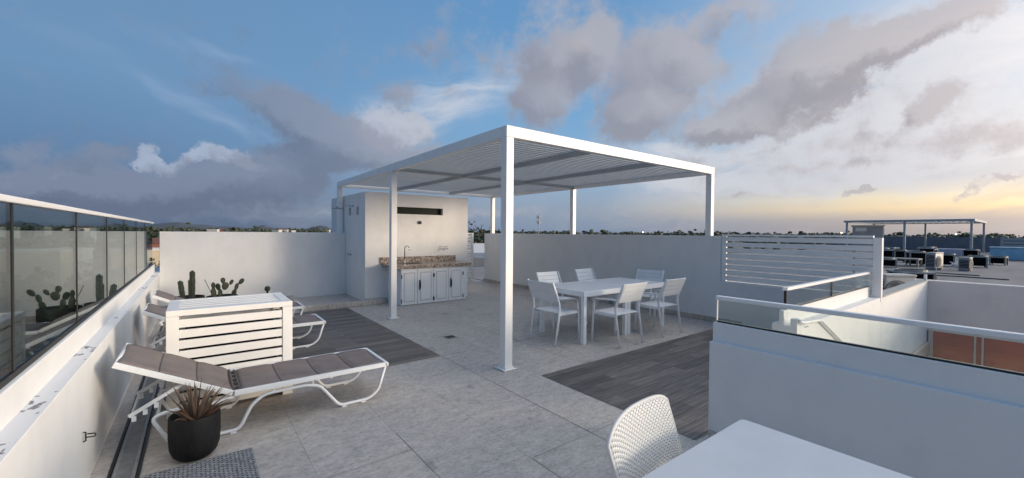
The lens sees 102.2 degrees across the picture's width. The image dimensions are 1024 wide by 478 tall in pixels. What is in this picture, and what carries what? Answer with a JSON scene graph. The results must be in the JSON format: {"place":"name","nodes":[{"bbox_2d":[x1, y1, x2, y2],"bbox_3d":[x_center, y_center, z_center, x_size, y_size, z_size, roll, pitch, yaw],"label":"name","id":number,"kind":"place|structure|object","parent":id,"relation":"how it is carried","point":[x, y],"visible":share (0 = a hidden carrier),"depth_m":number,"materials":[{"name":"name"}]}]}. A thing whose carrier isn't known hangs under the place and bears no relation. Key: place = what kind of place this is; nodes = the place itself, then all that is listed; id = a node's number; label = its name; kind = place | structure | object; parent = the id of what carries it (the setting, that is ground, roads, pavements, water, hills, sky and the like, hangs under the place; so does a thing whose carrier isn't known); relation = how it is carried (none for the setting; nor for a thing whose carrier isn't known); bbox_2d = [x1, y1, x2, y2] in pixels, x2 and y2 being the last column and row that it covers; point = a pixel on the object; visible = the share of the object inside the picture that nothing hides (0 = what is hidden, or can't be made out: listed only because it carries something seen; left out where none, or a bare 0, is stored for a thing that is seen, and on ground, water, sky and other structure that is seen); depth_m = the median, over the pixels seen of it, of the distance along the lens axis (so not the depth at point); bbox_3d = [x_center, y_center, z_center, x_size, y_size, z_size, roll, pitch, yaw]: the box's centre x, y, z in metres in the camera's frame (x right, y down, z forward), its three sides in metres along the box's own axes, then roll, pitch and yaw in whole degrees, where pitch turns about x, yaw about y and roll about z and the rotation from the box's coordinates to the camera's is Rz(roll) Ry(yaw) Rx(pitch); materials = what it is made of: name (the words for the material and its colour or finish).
{"place":"outdoors","nodes":[
{"label":"outdoors","id":0,"kind":"place"},
{"bbox_2d":[0,222,120,227],"bbox_3d":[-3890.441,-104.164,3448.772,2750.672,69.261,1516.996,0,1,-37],"label":"hills","id":1,"kind":"structure","parent":0,"point":[47,224],"depth_m":3349.89,"materials":[{"name":"grey"}]},
{"bbox_2d":[83,226,96,242],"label":"distant house","id":2,"kind":"structure","parent":0,"point":[88,231],"depth_m":273.77,"materials":[{"name":"grey"}]},
{"bbox_2d":[107,236,120,254],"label":"distant house","id":3,"kind":"structure","parent":0,"point":[112,238],"depth_m":208.51,"materials":[{"name":"grey"}]},
{"bbox_2d":[152,222,227,228],"bbox_3d":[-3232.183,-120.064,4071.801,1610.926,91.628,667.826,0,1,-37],"label":"hills","id":4,"kind":"structure","parent":0,"point":[174,224],"depth_m":3940.67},
{"bbox_2d":[258,225,274,228],"bbox_3d":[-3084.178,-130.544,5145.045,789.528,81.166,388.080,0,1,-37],"label":"hills","id":5,"kind":"structure","parent":0,"point":[263,226],"depth_m":5102.17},
{"bbox_2d":[160,308,440,410],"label":"plank floor","id":6,"kind":"structure","parent":0,"point":[345,329],"depth_m":6.00,"materials":[{"name":"wood"}]},
{"bbox_2d":[152,290,304,325],"bbox_3d":[-4.375,1.100,6.499,1.912,0.681,0.626,0,1,-37],"label":"sun lounger","id":7,"kind":"object","parent":6,"relation":"on","point":[162,296],"visible":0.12,"depth_m":6.13,"materials":[{"name":"white metal"}]},
{"bbox_2d":[141,303,325,350],"bbox_3d":[-3.524,1.124,5.388,1.912,0.681,0.626,0,1,-37],"label":"sun lounger","id":8,"kind":"object","parent":6,"relation":"on","point":[154,311],"visible":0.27,"depth_m":5.52,"materials":[{"name":"white metal"}]},
{"bbox_2d":[308,225,329,229],"bbox_3d":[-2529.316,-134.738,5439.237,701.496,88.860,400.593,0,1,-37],"label":"hills","id":9,"kind":"structure","parent":0,"point":[320,227],"depth_m":5390.15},
{"bbox_2d":[88,320,707,477],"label":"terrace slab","id":10,"kind":"structure","parent":0,"point":[116,414],"depth_m":3.32,"materials":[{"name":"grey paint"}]},
{"bbox_2d":[776,279,928,352],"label":"stair wall","id":11,"kind":"structure","parent":10,"relation":"on","point":[907,300],"depth_m":5.59,"materials":[{"name":"white paint"}]},
{"bbox_2d":[798,319,843,341],"bbox_3d":[3.906,1.391,4.775,3.212,1.314,0.041,0,1,-37],"label":"handrail","id":12,"kind":"object","parent":11,"relation":"attached to","point":[824,324],"visible":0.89,"depth_m":4.11,"materials":[{"name":"metal"}]},
{"bbox_2d":[782,272,869,305],"bbox_3d":[3.774,0.562,4.841,2.945,0.208,0.048,0,1,-37],"label":"glass balustrade","id":13,"kind":"object","parent":11,"relation":"on","point":[798,286],"visible":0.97,"depth_m":4.58,"materials":[{"name":"white"}]},
{"bbox_2d":[912,341,929,355],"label":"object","id":14,"kind":"structure","parent":11,"relation":"attached to","point":[923,349],"depth_m":7.46,"materials":[{"name":"beige"}]},
{"bbox_2d":[90,279,712,477],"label":"terrace floor","id":15,"kind":"structure","parent":0,"point":[441,416],"depth_m":3.64,"materials":[{"name":"tile"}]},
{"bbox_2d":[107,321,165,477],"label":"linear drain","id":16,"kind":"object","parent":15,"relation":"on","point":[128,459],"visible":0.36,"depth_m":3.12,"materials":[{"name":"black"}]},
{"bbox_2d":[177,295,204,298],"bbox_3d":[-5.938,1.235,7.598,0.475,0.360,0.475,0,1,-37],"label":"plant pot","id":17,"kind":"object","parent":15,"relation":"on","point":[197,296],"visible":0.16,"depth_m":7.69,"materials":[{"name":"plastic"}]},
{"bbox_2d":[178,270,195,297],"bbox_3d":[-5.967,0.840,7.579,0.261,0.530,0.093,0,1,-31],"label":"columnar cactus","id":18,"kind":"object","parent":17,"relation":"on","point":[191,286],"visible":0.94,"depth_m":7.58,"materials":[{"name":"plant"}]},
{"bbox_2d":[167,404,220,461],"bbox_3d":[-2.221,1.368,2.895,0.297,0.300,0.297,0,1,-37],"label":"plant pot","id":19,"kind":"object","parent":15,"relation":"on","point":[193,440],"visible":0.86,"depth_m":2.79,"materials":[{"name":"plastic"}]},
{"bbox_2d":[164,378,232,421],"bbox_3d":[-2.178,1.115,2.923,0.389,0.292,0.420,1,1,39],"label":"spiky plant","id":20,"kind":"object","parent":19,"relation":"on","point":[192,410],"visible":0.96,"depth_m":2.89,"materials":[{"name":"brown plant"}]},
{"bbox_2d":[143,447,259,477],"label":"woven rug","id":21,"kind":"object","parent":15,"relation":"on","point":[240,464],"visible":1,"depth_m":2.71,"materials":[{"name":"fabric"}]},
{"bbox_2d":[206,294,237,297],"bbox_3d":[-5.541,1.248,7.902,0.515,0.330,0.515,0,1,-37],"label":"plant pot","id":22,"kind":"object","parent":15,"relation":"on","point":[222,295],"visible":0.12,"depth_m":8.09,"materials":[{"name":"plastic"}]},
{"bbox_2d":[211,278,243,296],"bbox_3d":[-5.474,0.933,7.964,0.534,0.399,0.105,0,1,-37],"label":"prickly pear","id":23,"kind":"object","parent":22,"relation":"on","point":[225,285],"visible":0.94,"depth_m":7.89,"materials":[{"name":"plant"}]},
{"bbox_2d":[166,292,291,418],"bbox_3d":[-2.722,1.046,4.010,0.945,0.900,0.700,0,1,-37],"label":"slatted cover","id":24,"kind":"object","parent":15,"relation":"on","point":[239,337],"visible":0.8,"depth_m":3.78,"materials":[{"name":"beige paint"}]},
{"bbox_2d":[111,343,388,442],"bbox_3d":[-2.127,1.167,3.612,1.912,0.681,0.626,0,1,-37],"label":"sun lounger","id":25,"kind":"object","parent":15,"relation":"on","point":[160,366],"visible":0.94,"depth_m":3.41,"materials":[{"name":"white metal"}]},
{"bbox_2d":[159,231,345,305],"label":"terrace wall","id":26,"kind":"structure","parent":15,"relation":"on","point":[301,264],"depth_m":9.07,"materials":[{"name":"white paint"}]},
{"bbox_2d":[287,294,384,311],"bbox_3d":[-3.960,1.353,9.252,1.650,0.096,1.738,0,1,-37],"label":"shower tray","id":27,"kind":"object","parent":15,"relation":"on","point":[313,303],"visible":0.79,"depth_m":8.93,"materials":[{"name":"stone"}]},
{"bbox_2d":[327,450,409,477],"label":"floor joint","id":28,"kind":"object","parent":15,"relation":"on","point":[361,466],"visible":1,"depth_m":2.76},
{"bbox_2d":[331,191,467,300],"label":"rooftop building","id":29,"kind":"structure","parent":15,"relation":"on","point":[365,224],"depth_m":9.71,"materials":[{"name":"white paint"}]},
{"bbox_2d":[332,205,353,208],"bbox_3d":[-3.923,-0.750,9.576,0.478,0.106,0.236,0,1,-37],"label":"outdoor shower","id":30,"kind":"object","parent":29,"relation":"attached to","point":[342,205],"visible":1,"depth_m":9.52,"materials":[{"name":"silver metal"}]},
{"bbox_2d":[397,207,440,214],"bbox_3d":[-2.294,-0.665,9.874,1.324,0.163,0.010,0,1,-37],"label":"slot window","id":31,"kind":"structure","parent":29,"relation":"in","point":[400,210],"depth_m":9.91,"materials":[{"name":"black"}]},
{"bbox_2d":[396,433,440,477],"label":"floor joint","id":32,"kind":"object","parent":15,"relation":"on","point":[418,455],"visible":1,"depth_m":2.91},
{"bbox_2d":[380,255,471,305],"bbox_3d":[-1.883,0.913,9.567,2.085,0.996,0.827,0,1,-37],"label":"outdoor kitchen","id":33,"kind":"object","parent":15,"relation":"on","point":[425,279],"visible":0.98,"depth_m":9.27,"materials":[{"name":"white metal"}]},
{"bbox_2d":[401,269,416,305],"bbox_3d":[-2.205,1.035,8.870,0.367,0.753,0.038,0,1,-37],"label":"door","id":34,"kind":"structure","parent":33,"relation":"in","point":[408,277],"depth_m":8.86,"materials":[{"name":"white wood"}]},
{"bbox_2d":[417,268,433,303],"bbox_3d":[-1.890,1.034,9.090,0.385,0.753,0.072,0,1,-37],"label":"door","id":35,"kind":"structure","parent":33,"relation":"in","point":[425,277],"depth_m":9.09,"materials":[{"name":"white wood"}]},
{"bbox_2d":[433,268,448,301],"bbox_3d":[-1.600,1.033,9.333,0.372,0.753,0.038,0,1,-37],"label":"door","id":36,"kind":"structure","parent":33,"relation":"in","point":[441,275],"depth_m":9.33,"materials":[{"name":"white wood"}]},
{"bbox_2d":[448,267,463,299],"bbox_3d":[-1.284,1.032,9.553,0.380,0.753,0.072,0,1,-37],"label":"door","id":37,"kind":"structure","parent":33,"relation":"in","point":[455,282],"depth_m":9.55,"materials":[{"name":"wood"}]},
{"bbox_2d":[442,335,456,338],"bbox_3d":[-0.931,1.469,6.209,0.170,0.004,0.170,0,1,-37],"label":"floor drain","id":38,"kind":"object","parent":15,"relation":"on","point":[450,336],"visible":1,"depth_m":6.22,"materials":[{"name":"metal"}]},
{"bbox_2d":[161,278,741,323],"bbox_3d":[-1.655,1.400,7.833,7.955,0.081,8.000,0,1,-37],"label":"skirting","id":39,"kind":"object","parent":15,"relation":"on","point":[696,316],"visible":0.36,"depth_m":8.10,"materials":[{"name":"stone"}]},
{"bbox_2d":[467,233,473,280],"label":"slatted gate","id":40,"kind":"structure","parent":15,"relation":"on","point":[471,242],"depth_m":13.25,"materials":[{"name":"metal"}]},
{"bbox_2d":[444,357,605,439],"bbox_3d":[0.353,1.524,3.635,0.007,0.001,4.090,0,1,-37],"label":"floor joint","id":41,"kind":"object","parent":15,"relation":"on","point":[528,400],"visible":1,"depth_m":3.87,"materials":[{"name":"concrete"}]},
{"bbox_2d":[337,125,713,371],"bbox_3d":[-0.344,0.036,8.921,4.780,2.797,7.120,0,1,-37],"label":"pergola","id":42,"kind":"object","parent":15,"relation":"on","point":[506,163],"visible":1,"depth_m":7.30,"materials":[{"name":"white metal"}]},
{"bbox_2d":[527,279,579,345],"bbox_3d":[0.609,1.042,6.095,0.593,0.900,0.561,0,1,-40],"label":"dining chair","id":43,"kind":"object","parent":15,"relation":"on","point":[543,290],"visible":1,"depth_m":5.99,"materials":[{"name":"white metal"}]},
{"bbox_2d":[535,271,580,324],"bbox_3d":[0.790,1.027,7.133,0.561,0.900,0.593,0,1,-37],"label":"dining chair","id":44,"kind":"object","parent":15,"relation":"on","point":[554,276],"visible":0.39,"depth_m":7.23,"materials":[{"name":"white metal"}]},
{"bbox_2d":[535,423,612,456],"bbox_3d":[0.603,1.532,3.251,1.140,0.001,0.006,0,1,-37],"label":"floor joint","id":45,"kind":"object","parent":15,"relation":"on","point":[572,440],"visible":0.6,"depth_m":3.14,"materials":[{"name":"concrete"}]},
{"bbox_2d":[539,281,627,344],"bbox_3d":[1.120,1.112,6.506,1.000,0.750,0.950,0,1,-37],"label":"dining table","id":46,"kind":"object","parent":15,"relation":"on","point":[583,290],"visible":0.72,"depth_m":6.23,"materials":[{"name":"metal"}]},
{"bbox_2d":[574,268,615,320],"bbox_3d":[1.566,1.023,7.803,0.561,0.900,0.593,0,1,-41],"label":"dining chair","id":47,"kind":"object","parent":15,"relation":"on","point":[585,274],"visible":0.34,"depth_m":7.89,"materials":[{"name":"white metal"}]},
{"bbox_2d":[503,329,709,385],"bbox_3d":[1.837,1.503,5.738,4.917,0.001,0.006,0,1,-37],"label":"floor joint","id":48,"kind":"object","parent":15,"relation":"on","point":[599,359],"visible":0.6,"depth_m":5.17,"materials":[{"name":"concrete"}]},
{"bbox_2d":[591,281,647,348],"bbox_3d":[1.551,1.051,5.991,0.561,0.900,0.593,0,1,-37],"label":"dining chair","id":49,"kind":"object","parent":15,"relation":"on","point":[631,292],"visible":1,"depth_m":5.87,"materials":[{"name":"white metal"}]},
{"bbox_2d":[587,277,664,334],"bbox_3d":[1.918,1.108,7.117,1.000,0.750,0.950,0,1,-37],"label":"dining table","id":50,"kind":"object","parent":15,"relation":"on","point":[619,281],"visible":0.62,"depth_m":7.03,"materials":[{"name":"white metal"}]},
{"bbox_2d":[635,269,663,322],"bbox_3d":[2.445,1.031,7.680,0.561,0.900,0.593,1,1,45],"label":"dining chair","id":51,"kind":"object","parent":15,"relation":"on","point":[647,275],"visible":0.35,"depth_m":7.78,"materials":[{"name":"white metal"}]},
{"bbox_2d":[484,233,833,328],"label":"terrace wall","id":52,"kind":"structure","parent":15,"relation":"on","point":[696,261],"depth_m":8.40,"materials":[{"name":"white paint"}]},
{"bbox_2d":[721,234,883,301],"bbox_3d":[4.416,0.392,6.526,0.095,0.910,2.170,0,1,-37],"label":"slatted screen","id":53,"kind":"object","parent":52,"relation":"on","point":[876,270],"visible":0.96,"depth_m":6.36,"materials":[{"name":"metal"}]},
{"bbox_2d":[634,277,685,337],"bbox_3d":[2.369,1.048,6.617,0.561,0.900,0.593,0,1,-37],"label":"dining chair","id":54,"kind":"object","parent":15,"relation":"on","point":[670,287],"visible":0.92,"depth_m":6.49,"materials":[{"name":"white metal"}]},
{"bbox_2d":[468,253,483,266],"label":"house","id":55,"kind":"structure","parent":0,"point":[478,259],"depth_m":21.42,"materials":[{"name":"paint"}]},
{"bbox_2d":[468,243,483,252],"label":"house","id":56,"kind":"structure","parent":0,"point":[478,247],"depth_m":35.14,"materials":[{"name":"paint"}]},
{"bbox_2d":[0,234,1017,376],"bbox_3d":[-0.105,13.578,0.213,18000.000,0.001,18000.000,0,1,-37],"label":"ground","id":57,"kind":"structure","parent":0,"point":[28,341],"depth_m":53.59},
{"bbox_2d":[0,227,20,238],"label":"distant house","id":58,"kind":"structure","parent":57,"relation":"on","point":[16,232],"depth_m":222.60,"materials":[{"name":"grey"}]},
{"bbox_2d":[4,239,30,242],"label":"distant house","id":59,"kind":"structure","parent":57,"relation":"on","point":[20,240],"depth_m":205.17,"materials":[{"name":"grey"}]},
{"bbox_2d":[0,249,72,286],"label":"house","id":60,"kind":"structure","parent":57,"relation":"on","point":[57,262],"depth_m":95.30,"materials":[{"name":"grey"}]},
{"bbox_2d":[34,267,40,271],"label":"window","id":61,"kind":"structure","parent":60,"relation":"in","point":[36,269],"depth_m":94.84,"materials":[{"name":"grey"}]},
{"bbox_2d":[34,227,52,242],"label":"distant house","id":62,"kind":"structure","parent":57,"relation":"on","point":[43,231],"depth_m":277.35,"materials":[{"name":"grey"}]},
{"bbox_2d":[48,247,93,284],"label":"house","id":63,"kind":"structure","parent":57,"relation":"on","point":[83,252],"depth_m":102.42,"materials":[{"name":"grey"}]},
{"bbox_2d":[0,264,160,477],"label":"parapet wall","id":64,"kind":"structure","parent":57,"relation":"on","point":[58,399],"depth_m":2.43,"materials":[{"name":"white paint"}]},
{"bbox_2d":[0,194,153,389],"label":"glass balustrade","id":65,"kind":"object","parent":64,"relation":"on","point":[136,248],"visible":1,"depth_m":2.88,"materials":[{"name":"black"}]},
{"bbox_2d":[83,432,95,441],"bbox_3d":[-2.604,1.205,2.549,0.055,0.067,0.052,0,1,-37],"label":"wall hook","id":66,"kind":"object","parent":64,"relation":"attached to","point":[86,436],"depth_m":2.53,"materials":[{"name":"black metal"}]},
{"bbox_2d":[78,255,159,301],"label":"tree","id":67,"kind":"object","parent":57,"relation":"on","point":[92,294],"visible":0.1,"depth_m":45.80,"materials":[{"name":"green plant"}]},
{"bbox_2d":[93,267,159,304],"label":"house","id":68,"kind":"structure","parent":57,"relation":"on","point":[114,279],"depth_m":42.85,"materials":[{"name":"grey"}]},
{"bbox_2d":[109,247,159,268],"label":"house","id":69,"kind":"structure","parent":57,"relation":"on","point":[115,256],"depth_m":86.47,"materials":[{"name":"grey"}]},
{"bbox_2d":[152,238,159,246],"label":"house","id":70,"kind":"structure","parent":57,"relation":"on","point":[155,242],"depth_m":148.61,"materials":[{"name":"red"}]},
{"bbox_2d":[206,229,219,231],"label":"distant house","id":71,"kind":"structure","parent":57,"relation":"on","point":[212,230],"depth_m":326.38,"materials":[{"name":"grey"}]},
{"bbox_2d":[468,221,500,242],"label":"tree","id":72,"kind":"object","parent":57,"relation":"on","point":[481,237],"visible":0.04,"depth_m":48.09,"materials":[{"name":"green plant"}]},
{"bbox_2d":[0,222,1023,340],"bbox_3d":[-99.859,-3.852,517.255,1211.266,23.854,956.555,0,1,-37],"label":"distant wood","id":73,"kind":"object","parent":57,"relation":"on","point":[36,306],"visible":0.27,"depth_m":168.44,"materials":[{"name":"green plant"}]},
{"bbox_2d":[537,215,540,233],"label":"telecom mast","id":74,"kind":"object","parent":57,"relation":"on","point":[539,221],"visible":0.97,"depth_m":298.52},
{"bbox_2d":[468,236,1023,291],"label":"neighbouring building","id":75,"kind":"structure","parent":57,"relation":"on","point":[1013,271],"depth_m":21.54,"materials":[{"name":"stone"}]},
{"bbox_2d":[851,225,884,286],"bbox_3d":[9.257,0.562,10.778,0.660,1.840,0.620,1,1,41],"label":"raised air unit","id":76,"kind":"object","parent":75,"relation":"on","point":[876,231],"visible":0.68,"depth_m":10.56,"materials":[{"name":"white"}]},
{"bbox_2d":[883,249,892,256],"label":"rooftop unit","id":77,"kind":"object","parent":75,"relation":"on","point":[887,252],"visible":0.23,"depth_m":27.00,"materials":[{"name":"black"}]},
{"bbox_2d":[883,257,896,267],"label":"rooftop unit","id":78,"kind":"object","parent":75,"relation":"on","point":[887,261],"visible":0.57,"depth_m":20.23,"materials":[{"name":"black"}]},
{"bbox_2d":[872,257,921,266],"bbox_3d":[20.037,1.186,21.540,1.000,0.420,1.800,0,1,-37],"label":"pipe shelf","id":79,"kind":"object","parent":75,"relation":"on","point":[917,261],"visible":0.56,"depth_m":20.95,"materials":[{"name":"metal"}]},
{"bbox_2d":[892,249,906,262],"bbox_3d":[22.734,0.999,24.268,0.660,0.750,0.660,1,1,33],"label":"rooftop unit","id":80,"kind":"object","parent":75,"relation":"on","point":[899,253],"visible":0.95,"depth_m":24.12,"materials":[{"name":"black"}]},
{"bbox_2d":[883,273,916,289],"bbox_3d":[8.251,1.128,8.943,0.671,0.750,0.374,0,1,3],"label":"condenser unit","id":81,"kind":"object","parent":75,"relation":"on","point":[890,280],"visible":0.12,"depth_m":8.77,"materials":[{"name":"white"}]},
{"bbox_2d":[887,268,936,279],"bbox_3d":[10.674,1.149,11.069,0.720,0.680,0.720,1,1,18],"label":"rooftop unit","id":82,"kind":"object","parent":75,"relation":"on","point":[919,273],"visible":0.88,"depth_m":10.76,"materials":[{"name":"black"}]},
{"bbox_2d":[905,251,924,265],"bbox_3d":[21.344,1.017,21.807,0.700,0.770,0.980,1,1,35],"label":"rooftop unit","id":83,"kind":"object","parent":75,"relation":"on","point":[915,254],"visible":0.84,"depth_m":21.52,"materials":[{"name":"black"}]},
{"bbox_2d":[844,219,986,252],"bbox_3d":[38.868,-0.237,39.896,10.330,2.980,8.500,0,1,-37],"label":"distant pergola","id":84,"kind":"object","parent":75,"relation":"on","point":[925,222],"visible":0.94,"depth_m":38.29,"materials":[{"name":"grey paint"}]},
{"bbox_2d":[917,247,934,251],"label":"rooftop unit","id":85,"kind":"object","parent":75,"relation":"on","point":[928,249],"visible":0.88,"depth_m":24.31,"materials":[{"name":"black"}]},
{"bbox_2d":[885,270,979,275],"bbox_3d":[17.691,1.422,17.486,0.277,0.041,2.808,0,1,-39],"label":"roof cable","id":86,"kind":"object","parent":75,"relation":"on","point":[954,273],"visible":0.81,"depth_m":16.92,"materials":[{"name":"black metal"}]},
{"bbox_2d":[925,252,943,269],"bbox_3d":[19.655,1.024,19.234,0.828,0.810,0.394,0,1,-25],"label":"condenser unit","id":87,"kind":"object","parent":75,"relation":"on","point":[933,260],"visible":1,"depth_m":19.06,"materials":[{"name":"white"}]},
{"bbox_2d":[943,253,955,264],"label":"rooftop unit","id":88,"kind":"object","parent":75,"relation":"on","point":[948,258],"visible":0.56,"depth_m":21.21,"materials":[{"name":"black"}]},
{"bbox_2d":[935,248,966,256],"bbox_3d":[34.867,1.054,32.767,1.200,0.560,1.800,0,1,-37],"label":"covered box","id":89,"kind":"object","parent":75,"relation":"on","point":[957,252],"visible":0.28,"depth_m":32.32,"materials":[{"name":"plastic"}]},
{"bbox_2d":[950,262,957,268],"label":"refrigerant pipes","id":90,"kind":"object","parent":75,"relation":"on","point":[954,265],"visible":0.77,"depth_m":19.33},
{"bbox_2d":[958,256,972,271],"bbox_3d":[20.355,1.103,18.570,0.545,0.685,0.394,0,1,-29],"label":"condenser unit","id":91,"kind":"object","parent":75,"relation":"on","point":[965,263],"visible":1,"depth_m":18.46,"materials":[{"name":"white"}]},
{"bbox_2d":[962,249,980,256],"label":"rooftop unit","id":92,"kind":"object","parent":75,"relation":"on","point":[966,252],"visible":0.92,"depth_m":30.51,"materials":[{"name":"black"}]},
{"bbox_2d":[937,275,1009,279],"bbox_3d":[17.065,1.440,16.000,0.277,0.041,2.808,0,1,-39],"label":"roof cable","id":93,"kind":"object","parent":75,"relation":"on","point":[973,277],"visible":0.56,"depth_m":15.60,"materials":[{"name":"black metal"}]},
{"bbox_2d":[968,255,987,267],"bbox_3d":[23.475,1.129,20.833,0.660,0.610,0.850,1,1,45],"label":"rooftop unit","id":94,"kind":"object","parent":75,"relation":"on","point":[980,260],"visible":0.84,"depth_m":20.53,"materials":[{"name":"black"}]},
{"bbox_2d":[989,256,1008,265],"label":"rooftop unit","id":95,"kind":"object","parent":75,"relation":"on","point":[999,259],"visible":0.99,"depth_m":22.48,"materials":[{"name":"black"}]},
{"bbox_2d":[989,247,1023,260],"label":"blue box","id":96,"kind":"object","parent":75,"relation":"on","point":[1014,253],"visible":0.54,"depth_m":26.89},
{"bbox_2d":[1000,237,1023,246],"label":"distant screen","id":97,"kind":"object","parent":75,"relation":"on","point":[1002,242],"visible":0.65,"depth_m":37.32,"materials":[{"name":"grey paint"}]},
{"bbox_2d":[708,321,1023,477],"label":"parapet wall","id":98,"kind":"structure","parent":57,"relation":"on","point":[913,416],"depth_m":2.43,"materials":[{"name":"white paint"}]},
{"bbox_2d":[715,295,1023,375],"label":"glass balustrade","id":99,"kind":"object","parent":98,"relation":"on","point":[974,330],"visible":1,"depth_m":2.43,"materials":[{"name":"black"}]},
{"bbox_2d":[0,0,1023,236],"label":"sky","id":100,"kind":"structure","parent":0,"point":[808,116],"materials":[{"name":"blue"}]},
{"bbox_2d":[542,329,712,439],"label":"plank floor","id":101,"kind":"structure","parent":0,"point":[675,372],"depth_m":4.50,"materials":[{"name":"wood"}]},
{"bbox_2d":[682,436,707,452],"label":"terrace floor","id":102,"kind":"structure","parent":0,"point":[694,444],"depth_m":3.10,"materials":[{"name":"tile"}]},
{"bbox_2d":[606,394,681,477],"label":"woven chair","id":103,"kind":"object","parent":102,"relation":"on","point":[643,439],"visible":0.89,"depth_m":1.69,"materials":[{"name":"plastic"}]},
{"bbox_2d":[709,429,717,437],"bbox_3d":[3.219,1.553,0.978,0.010,0.066,5.585,0,1,-37],"label":"skirting","id":104,"kind":"object","parent":102,"relation":"on","point":[711,433],"visible":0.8,"depth_m":3.17,"materials":[{"name":"stone"}]},
{"bbox_2d":[641,420,912,477],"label":"white table","id":105,"kind":"object","parent":102,"relation":"on","point":[743,449],"visible":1,"depth_m":1.52,"materials":[{"name":"laminate"}]},
{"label":"lower floor","id":106,"kind":"structure","parent":0,"visible":0},
{"bbox_2d":[772,309,799,333],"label":"stair wall","id":107,"kind":"structure","parent":106,"relation":"on","point":[792,327],"depth_m":3.89,"materials":[{"name":"white paint"}]},
{"bbox_2d":[926,330,1023,372],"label":"wall","id":108,"kind":"structure","parent":106,"relation":"on","point":[1002,354],"depth_m":7.36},
{"bbox_2d":[913,279,1023,342],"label":"stairwell wall","id":109,"kind":"structure","parent":108,"relation":"on","point":[1000,307],"depth_m":7.33,"materials":[{"name":"grey paint"}]}
]}

